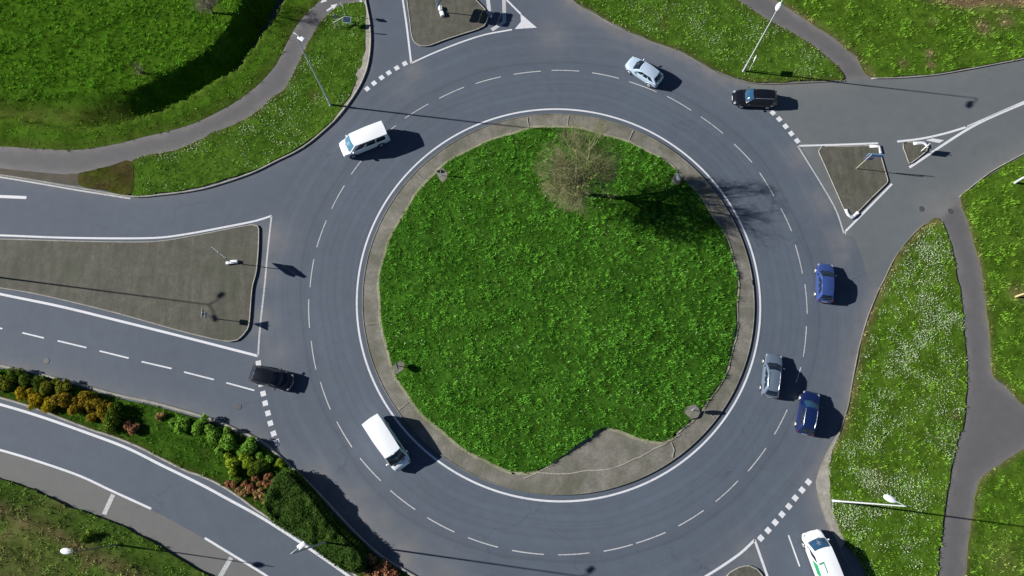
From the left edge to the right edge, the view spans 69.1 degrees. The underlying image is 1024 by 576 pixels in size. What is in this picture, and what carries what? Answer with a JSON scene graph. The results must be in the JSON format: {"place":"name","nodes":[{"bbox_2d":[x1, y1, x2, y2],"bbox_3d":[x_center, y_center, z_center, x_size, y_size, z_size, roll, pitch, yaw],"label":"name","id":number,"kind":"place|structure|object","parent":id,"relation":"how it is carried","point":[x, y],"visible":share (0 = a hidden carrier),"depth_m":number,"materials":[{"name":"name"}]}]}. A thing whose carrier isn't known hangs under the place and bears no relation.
{"place":"outdoors","nodes":[
{"label":"outdoors","id":0,"kind":"place"},
{"bbox_2d":[0,451,262,575],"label":"road shoulder","id":1,"kind":"object","parent":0,"point":[200,553],"visible":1,"depth_m":68.92},
{"bbox_2d":[0,0,364,173],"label":"cycle path","id":2,"kind":"structure","parent":0,"point":[274,82],"depth_m":78.22,"materials":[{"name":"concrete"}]},
{"bbox_2d":[183,0,283,100],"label":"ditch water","id":3,"kind":"structure","parent":0,"point":[275,11],"depth_m":84.12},
{"bbox_2d":[334,2,371,118],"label":"paved margin","id":4,"kind":"object","parent":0,"point":[360,72],"visible":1,"depth_m":80.09,"materials":[{"name":"concrete"}]},
{"bbox_2d":[0,0,1008,575],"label":"road","id":5,"kind":"structure","parent":0,"point":[296,194],"depth_m":72.65,"materials":[{"name":"asphalt"}]},
{"bbox_2d":[0,168,78,184],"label":"soil strip","id":6,"kind":"object","parent":5,"relation":"on","point":[70,179],"visible":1,"depth_m":77.23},
{"bbox_2d":[0,224,259,341],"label":"traffic island","id":7,"kind":"structure","parent":5,"relation":"on","point":[178,284],"depth_m":74.38,"materials":[{"name":"concrete"}]},
{"bbox_2d":[201,309,213,318],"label":"road sign","id":8,"kind":"object","parent":7,"relation":"on","point":[205,315],"visible":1,"depth_m":71.23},
{"bbox_2d":[212,247,237,264],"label":"road sign","id":9,"kind":"object","parent":7,"relation":"on","point":[228,262],"visible":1,"depth_m":74.34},
{"bbox_2d":[0,397,358,575],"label":"kerb","id":10,"kind":"structure","parent":5,"relation":"on","point":[161,458],"depth_m":70.18,"materials":[{"name":"concrete"}]},
{"bbox_2d":[0,0,371,197],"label":"kerb","id":11,"kind":"structure","parent":5,"relation":"on","point":[309,142],"depth_m":77.07,"materials":[{"name":"concrete"}]},
{"bbox_2d":[0,364,415,575],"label":"kerb","id":12,"kind":"structure","parent":5,"relation":"on","point":[339,516],"depth_m":70.51,"materials":[{"name":"concrete"}]},
{"bbox_2d":[248,365,294,390],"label":"hatchback","id":13,"kind":"object","parent":5,"relation":"on","point":[272,378],"visible":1,"depth_m":70.70,"materials":[{"name":"black paint"}]},
{"bbox_2d":[339,121,389,157],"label":"minibus","id":14,"kind":"object","parent":5,"relation":"on","point":[362,140],"visible":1,"depth_m":76.13,"materials":[{"name":"white paint"}]},
{"bbox_2d":[362,413,409,471],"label":"panel van","id":15,"kind":"object","parent":5,"relation":"on","point":[386,442],"visible":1,"depth_m":68.46,"materials":[{"name":"white paint"}]},
{"bbox_2d":[407,0,488,46],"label":"traffic island","id":16,"kind":"structure","parent":5,"relation":"on","point":[429,25],"depth_m":81.25,"materials":[{"name":"concrete"}]},
{"bbox_2d":[436,0,443,16],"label":"road sign","id":17,"kind":"object","parent":16,"relation":"on","point":[439,7],"visible":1,"depth_m":81.05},
{"bbox_2d":[0,0,1023,575],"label":"road marking","id":18,"kind":"object","parent":5,"relation":"on","point":[524,22],"visible":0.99,"depth_m":73.12,"materials":[{"name":"paint"}]},
{"bbox_2d":[362,113,754,494],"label":"kerb","id":19,"kind":"structure","parent":5,"relation":"on","point":[545,493],"depth_m":72.97,"materials":[{"name":"concrete"}]},
{"bbox_2d":[363,114,753,493],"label":"island apron","id":20,"kind":"object","parent":5,"relation":"on","point":[605,449],"visible":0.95,"depth_m":71.46,"materials":[{"name":"concrete"}]},
{"bbox_2d":[366,116,714,478],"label":"concrete joint","id":21,"kind":"object","parent":20,"relation":"on","point":[598,469],"visible":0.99,"depth_m":69.55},
{"bbox_2d":[376,125,739,474],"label":"lawn edging","id":22,"kind":"object","parent":20,"relation":"on","point":[453,442],"visible":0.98,"depth_m":72.24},
{"bbox_2d":[625,56,663,87],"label":"hatchback","id":23,"kind":"object","parent":5,"relation":"on","point":[649,75],"visible":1,"depth_m":78.32,"materials":[{"name":"silver metal"}]},
{"bbox_2d":[572,0,844,84],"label":"kerb","id":24,"kind":"structure","parent":5,"relation":"on","point":[575,2],"depth_m":79.71,"materials":[{"name":"concrete"}]},
{"bbox_2d":[726,565,762,575],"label":"traffic island","id":25,"kind":"structure","parent":5,"relation":"on","point":[747,570],"depth_m":67.05,"materials":[{"name":"concrete"}]},
{"bbox_2d":[732,87,776,108],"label":"sport utility car","id":26,"kind":"object","parent":5,"relation":"on","point":[763,98],"visible":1,"depth_m":77.49,"materials":[{"name":"black paint"}]},
{"bbox_2d":[759,353,784,398],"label":"hatchback","id":27,"kind":"object","parent":5,"relation":"on","point":[770,386],"visible":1,"depth_m":70.21,"materials":[{"name":"silver paint"}]},
{"bbox_2d":[794,390,821,435],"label":"hatchback","id":28,"kind":"object","parent":5,"relation":"on","point":[805,422],"visible":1,"depth_m":69.32,"materials":[{"name":"blue paint"}]},
{"bbox_2d":[801,529,843,575],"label":"panel van","id":29,"kind":"object","parent":5,"relation":"on","point":[817,547],"visible":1,"depth_m":65.71,"materials":[{"name":"white paint"}]},
{"bbox_2d":[813,263,836,302],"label":"hatchback","id":30,"kind":"object","parent":5,"relation":"on","point":[824,285],"visible":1,"depth_m":72.42,"materials":[{"name":"blue paint"}]},
{"bbox_2d":[816,222,927,575],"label":"kerb","id":31,"kind":"structure","parent":5,"relation":"on","point":[852,386],"depth_m":71.36,"materials":[{"name":"concrete"}]},
{"bbox_2d":[738,0,870,79],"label":"path","id":32,"kind":"structure","parent":0,"point":[835,52],"depth_m":80.55,"materials":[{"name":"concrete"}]},
{"bbox_2d":[816,432,844,547],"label":"paved margin","id":33,"kind":"object","parent":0,"point":[823,484],"visible":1,"depth_m":68.67,"materials":[{"name":"concrete"}]},
{"bbox_2d":[745,57,1023,286],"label":"road","id":34,"kind":"structure","parent":0,"point":[886,114],"depth_m":77.68,"materials":[{"name":"asphalt"}]},
{"bbox_2d":[818,145,888,218],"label":"traffic island","id":35,"kind":"structure","parent":34,"relation":"on","point":[860,187],"depth_m":76.45,"materials":[{"name":"concrete"}]},
{"bbox_2d":[856,153,883,168],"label":"road sign","id":36,"kind":"object","parent":35,"relation":"on","point":[870,156],"visible":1,"depth_m":73.80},
{"bbox_2d":[903,141,928,163],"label":"traffic island","id":37,"kind":"structure","parent":34,"relation":"on","point":[913,151],"depth_m":77.04,"materials":[{"name":"concrete"}]},
{"bbox_2d":[871,58,1023,78],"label":"kerb","id":38,"kind":"structure","parent":34,"relation":"on","point":[947,72],"depth_m":79.19,"materials":[{"name":"concrete"}]},
{"bbox_2d":[959,153,1023,196],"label":"kerb","id":39,"kind":"structure","parent":34,"relation":"on","point":[992,171],"depth_m":76.40,"materials":[{"name":"concrete"}]},
{"bbox_2d":[938,198,1023,575],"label":"path","id":40,"kind":"structure","parent":0,"point":[991,434],"depth_m":70.33,"materials":[{"name":"asphalt"}]},
{"label":"ground","id":41,"kind":"structure","parent":0,"visible":0},
{"bbox_2d":[0,479,209,575],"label":"grass","id":42,"kind":"structure","parent":41,"relation":"on","point":[39,531],"depth_m":67.77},
{"bbox_2d":[78,531,94,542],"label":"shrub","id":43,"kind":"object","parent":42,"relation":"on","point":[86,537],"visible":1,"depth_m":67.47,"materials":[{"name":"green plant"}]},
{"bbox_2d":[60,544,117,553],"bbox_3d":[-36.580,22.484,64.450,1.318,7.100,0.522,-2,76,0],"label":"street lamp","id":44,"kind":"object","parent":42,"relation":"on","point":[66,551],"visible":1,"depth_m":61.34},
{"bbox_2d":[77,160,133,194],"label":"grass","id":45,"kind":"structure","parent":41,"relation":"on","point":[116,178],"depth_m":76.97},
{"bbox_2d":[0,0,318,149],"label":"grass","id":46,"kind":"structure","parent":41,"relation":"on","point":[70,79],"depth_m":80.40,"materials":[{"name":"plant"}]},
{"bbox_2d":[190,0,220,13],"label":"bare tree","id":47,"kind":"object","parent":46,"relation":"on","point":[210,4],"visible":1,"depth_m":79.03,"materials":[{"name":"grey plant"}]},
{"bbox_2d":[0,368,406,575],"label":"grass","id":48,"kind":"structure","parent":41,"relation":"on","point":[188,450],"depth_m":70.33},
{"bbox_2d":[0,374,11,390],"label":"shrub","id":49,"kind":"object","parent":48,"relation":"on","point":[4,385],"visible":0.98,"depth_m":70.83,"materials":[{"name":"green plant"}]},
{"bbox_2d":[5,367,18,389],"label":"shrub","id":50,"kind":"object","parent":48,"relation":"on","point":[12,377],"visible":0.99,"depth_m":71.23,"materials":[{"name":"green plant"}]},
{"bbox_2d":[14,385,31,400],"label":"shrub","id":51,"kind":"object","parent":48,"relation":"on","point":[20,393],"visible":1,"depth_m":70.86,"materials":[{"name":"yellow plant"}]},
{"bbox_2d":[15,368,32,386],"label":"shrub","id":52,"kind":"object","parent":48,"relation":"on","point":[24,380],"visible":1,"depth_m":71.20,"materials":[{"name":"green plant"}]},
{"bbox_2d":[25,388,44,410],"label":"shrub","id":53,"kind":"object","parent":48,"relation":"on","point":[35,399],"visible":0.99,"depth_m":70.67,"materials":[{"name":"yellow plant"}]},
{"bbox_2d":[30,375,45,393],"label":"shrub","id":54,"kind":"object","parent":48,"relation":"on","point":[36,381],"visible":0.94,"depth_m":71.16,"materials":[{"name":"green plant"}]},
{"bbox_2d":[39,377,58,395],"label":"shrub","id":55,"kind":"object","parent":48,"relation":"on","point":[47,387],"visible":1,"depth_m":70.93,"materials":[{"name":"green plant"}]},
{"bbox_2d":[41,396,56,413],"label":"shrub","id":56,"kind":"object","parent":48,"relation":"on","point":[46,406],"visible":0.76,"depth_m":70.53,"materials":[{"name":"yellow plant"}]},
{"bbox_2d":[49,392,73,406],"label":"shrub","id":57,"kind":"object","parent":48,"relation":"on","point":[64,399],"visible":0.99,"depth_m":70.33,"materials":[{"name":"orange plant"}]},
{"bbox_2d":[55,378,71,394],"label":"shrub","id":58,"kind":"object","parent":48,"relation":"on","point":[63,386],"visible":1,"depth_m":70.94,"materials":[{"name":"green plant"}]},
{"bbox_2d":[67,396,84,415],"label":"shrub","id":59,"kind":"object","parent":48,"relation":"on","point":[76,407],"visible":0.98,"depth_m":70.36,"materials":[{"name":"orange plant"}]},
{"bbox_2d":[75,390,97,407],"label":"shrub","id":60,"kind":"object","parent":48,"relation":"on","point":[82,395],"visible":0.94,"depth_m":70.54,"materials":[{"name":"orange plant"}]},
{"bbox_2d":[85,412,96,422],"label":"shrub","id":61,"kind":"object","parent":48,"relation":"on","point":[91,417],"visible":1,"depth_m":70.26,"materials":[{"name":"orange plant"}]},
{"bbox_2d":[84,397,102,412],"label":"shrub","id":62,"kind":"object","parent":48,"relation":"on","point":[95,402],"visible":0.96,"depth_m":70.39,"materials":[{"name":"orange plant"}]},
{"bbox_2d":[96,399,113,422],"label":"shrub","id":63,"kind":"object","parent":48,"relation":"on","point":[102,410],"visible":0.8,"depth_m":70.14,"materials":[{"name":"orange plant"}]},
{"bbox_2d":[102,402,121,432],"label":"shrub","id":64,"kind":"object","parent":48,"relation":"on","point":[112,418],"visible":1,"depth_m":69.95,"materials":[{"name":"green plant"}]},
{"bbox_2d":[123,420,139,435],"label":"shrub","id":65,"kind":"object","parent":48,"relation":"on","point":[129,428],"visible":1,"depth_m":70.18,"materials":[{"name":"red plant"}]},
{"bbox_2d":[155,412,165,420],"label":"shrub","id":66,"kind":"object","parent":48,"relation":"on","point":[158,416],"visible":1,"depth_m":70.56,"materials":[{"name":"beige plant"}]},
{"bbox_2d":[168,417,190,434],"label":"shrub","id":67,"kind":"object","parent":48,"relation":"on","point":[182,425],"visible":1,"depth_m":69.96,"materials":[{"name":"green plant"}]},
{"bbox_2d":[191,414,208,435],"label":"shrub","id":68,"kind":"object","parent":48,"relation":"on","point":[198,426],"visible":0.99,"depth_m":69.92,"materials":[{"name":"green plant"}]},
{"bbox_2d":[204,424,230,442],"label":"shrub","id":69,"kind":"object","parent":48,"relation":"on","point":[213,434],"visible":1,"depth_m":69.69,"materials":[{"name":"green plant"}]},
{"bbox_2d":[214,433,235,454],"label":"shrub","id":70,"kind":"object","parent":48,"relation":"on","point":[227,441],"visible":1,"depth_m":69.40,"materials":[{"name":"green plant"}]},
{"bbox_2d":[224,480,231,488],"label":"shrub","id":71,"kind":"object","parent":48,"relation":"on","point":[227,483],"visible":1,"depth_m":69.06,"materials":[{"name":"red plant"}]},
{"bbox_2d":[224,452,240,476],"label":"shrub","id":72,"kind":"object","parent":48,"relation":"on","point":[231,461],"visible":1,"depth_m":69.06,"materials":[{"name":"green plant"}]},
{"bbox_2d":[229,465,239,483],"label":"shrub","id":73,"kind":"object","parent":48,"relation":"on","point":[237,477],"visible":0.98,"depth_m":68.96,"materials":[{"name":"green plant"}]},
{"bbox_2d":[234,444,243,456],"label":"shrub","id":74,"kind":"object","parent":48,"relation":"on","point":[238,453],"visible":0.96,"depth_m":69.56,"materials":[{"name":"green plant"}]},
{"bbox_2d":[237,486,248,495],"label":"shrub","id":75,"kind":"object","parent":48,"relation":"on","point":[243,492],"visible":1,"depth_m":68.79,"materials":[{"name":"beige plant"}]},
{"bbox_2d":[240,479,248,488],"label":"shrub","id":76,"kind":"object","parent":48,"relation":"on","point":[244,483],"visible":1,"depth_m":69.00,"materials":[{"name":"red plant"}]},
{"bbox_2d":[239,454,254,468],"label":"shrub","id":77,"kind":"object","parent":48,"relation":"on","point":[248,461],"visible":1,"depth_m":69.20,"materials":[{"name":"green plant"}]},
{"bbox_2d":[239,435,262,458],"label":"shrub","id":78,"kind":"object","parent":48,"relation":"on","point":[248,446],"visible":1,"depth_m":69.33,"materials":[{"name":"green plant"}]},
{"bbox_2d":[246,482,256,493],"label":"shrub","id":79,"kind":"object","parent":48,"relation":"on","point":[251,488],"visible":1,"depth_m":68.83,"materials":[{"name":"red plant"}]},
{"bbox_2d":[247,459,269,476],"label":"shrub","id":80,"kind":"object","parent":48,"relation":"on","point":[260,465],"visible":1,"depth_m":68.94,"materials":[{"name":"green plant"}]},
{"bbox_2d":[253,488,263,496],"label":"shrub","id":81,"kind":"object","parent":48,"relation":"on","point":[259,490],"visible":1,"depth_m":68.70,"materials":[{"name":"beige plant"}]},
{"bbox_2d":[254,491,265,501],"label":"shrub","id":82,"kind":"object","parent":48,"relation":"on","point":[261,494],"visible":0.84,"depth_m":68.59,"materials":[{"name":"beige plant"}]},
{"bbox_2d":[262,480,270,488],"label":"shrub","id":83,"kind":"object","parent":48,"relation":"on","point":[265,485],"visible":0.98,"depth_m":69.02,"materials":[{"name":"red plant"}]},
{"bbox_2d":[263,455,272,469],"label":"shrub","id":84,"kind":"object","parent":48,"relation":"on","point":[268,458],"visible":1,"depth_m":69.33,"materials":[{"name":"green plant"}]},
{"bbox_2d":[263,472,272,480],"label":"shrub","id":85,"kind":"object","parent":48,"relation":"on","point":[267,476],"visible":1,"depth_m":69.14,"materials":[{"name":"red plant"}]},
{"bbox_2d":[273,457,285,467],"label":"shrub","id":86,"kind":"object","parent":48,"relation":"on","point":[279,462],"visible":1,"depth_m":69.41,"materials":[{"name":"green plant"}]},
{"bbox_2d":[290,541,325,553],"bbox_3d":[-16.289,21.314,62.335,1.466,12.154,0.400,-37,78,-8],"label":"street lamp","id":87,"kind":"object","parent":48,"relation":"on","point":[301,545],"visible":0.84,"depth_m":56.66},
{"bbox_2d":[361,568,374,575],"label":"shrub","id":88,"kind":"object","parent":48,"relation":"on","point":[367,572],"visible":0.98,"depth_m":66.93,"materials":[{"name":"beige plant"}]},
{"bbox_2d":[367,553,377,564],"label":"shrub","id":89,"kind":"object","parent":48,"relation":"on","point":[372,560],"visible":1,"depth_m":67.19,"materials":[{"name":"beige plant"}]},
{"bbox_2d":[373,565,390,575],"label":"shrub","id":90,"kind":"object","parent":48,"relation":"on","point":[378,571],"visible":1,"depth_m":66.79,"materials":[{"name":"red plant"}]},
{"bbox_2d":[378,559,391,570],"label":"shrub","id":91,"kind":"object","parent":48,"relation":"on","point":[384,563],"visible":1,"depth_m":67.03,"materials":[{"name":"red plant"}]},
{"bbox_2d":[389,567,399,575],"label":"shrub","id":92,"kind":"object","parent":48,"relation":"on","point":[393,572],"visible":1,"depth_m":66.91,"materials":[{"name":"red plant"}]},
{"bbox_2d":[127,2,366,195],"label":"grass","id":93,"kind":"structure","parent":41,"relation":"on","point":[220,160],"depth_m":78.34,"materials":[{"name":"plant"}]},
{"bbox_2d":[147,4,361,190],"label":"daisies","id":94,"kind":"object","parent":93,"relation":"on","point":[265,120],"visible":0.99,"depth_m":78.22,"materials":[{"name":"white plant"}]},
{"bbox_2d":[294,33,331,105],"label":"street lamp","id":95,"kind":"object","parent":93,"relation":"on","point":[300,38],"visible":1,"depth_m":70.71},
{"bbox_2d":[342,16,351,24],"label":"information board","id":96,"kind":"object","parent":93,"relation":"on","point":[346,19],"visible":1,"depth_m":80.30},
{"bbox_2d":[262,467,368,573],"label":"hedge","id":97,"kind":"object","parent":41,"relation":"on","point":[294,504],"visible":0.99,"depth_m":67.06,"materials":[{"name":"green plant"}]},
{"bbox_2d":[377,126,737,472],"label":"grass","id":98,"kind":"structure","parent":41,"relation":"on","point":[571,350],"depth_m":72.81,"materials":[{"name":"plant"}]},
{"bbox_2d":[391,361,403,373],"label":"sign pad","id":99,"kind":"object","parent":98,"relation":"on","point":[396,370],"visible":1,"depth_m":71.68,"materials":[{"name":"concrete"}]},
{"bbox_2d":[436,168,447,181],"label":"sign pad","id":100,"kind":"object","parent":98,"relation":"on","point":[443,177],"visible":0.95,"depth_m":76.51,"materials":[{"name":"concrete"}]},
{"bbox_2d":[393,142,732,454],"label":"daisies","id":101,"kind":"object","parent":98,"relation":"on","point":[570,281],"visible":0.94,"depth_m":72.96,"materials":[{"name":"white plant"}]},
{"bbox_2d":[531,118,626,217],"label":"bare tree","id":102,"kind":"object","parent":98,"relation":"on","point":[571,176],"visible":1,"depth_m":69.48,"materials":[{"name":"brown plant"}]},
{"bbox_2d":[671,175,681,184],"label":"sign pad","id":103,"kind":"object","parent":98,"relation":"on","point":[674,179],"visible":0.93,"depth_m":76.18,"materials":[{"name":"concrete"}]},
{"bbox_2d":[685,404,699,419],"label":"sign pad","id":104,"kind":"object","parent":98,"relation":"on","point":[692,414],"visible":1,"depth_m":70.40,"materials":[{"name":"concrete"}]},
{"bbox_2d":[574,0,843,82],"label":"grass","id":105,"kind":"structure","parent":41,"relation":"on","point":[771,50],"depth_m":80.47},
{"bbox_2d":[589,0,826,78],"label":"daisies","id":106,"kind":"object","parent":105,"relation":"on","point":[730,33],"visible":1,"depth_m":80.44,"materials":[{"name":"white plant"}]},
{"bbox_2d":[742,0,782,71],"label":"street lamp","id":107,"kind":"object","parent":105,"relation":"on","point":[778,6],"visible":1,"depth_m":71.82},
{"bbox_2d":[828,218,967,575],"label":"grass","id":108,"kind":"structure","parent":41,"relation":"on","point":[891,560],"depth_m":70.31,"materials":[{"name":"plant"}]},
{"bbox_2d":[832,494,906,506],"bbox_3d":[28.883,17.611,62.234,1.872,13.406,0.518,21,77,6],"label":"street lamp","id":109,"kind":"object","parent":108,"relation":"on","point":[890,498],"visible":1,"depth_m":57.57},
{"bbox_2d":[832,223,966,575],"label":"daisies","id":110,"kind":"object","parent":108,"relation":"on","point":[936,243],"visible":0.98,"depth_m":70.74,"materials":[{"name":"white plant"}]},
{"bbox_2d":[777,0,1023,78],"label":"grass","id":111,"kind":"structure","parent":41,"relation":"on","point":[924,37],"depth_m":80.41,"materials":[{"name":"plant"}]},
{"bbox_2d":[960,154,1023,404],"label":"grass","id":112,"kind":"structure","parent":41,"relation":"on","point":[997,228],"depth_m":74.06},
{"bbox_2d":[965,449,1023,575],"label":"grass","id":113,"kind":"structure","parent":41,"relation":"on","point":[998,508],"depth_m":67.91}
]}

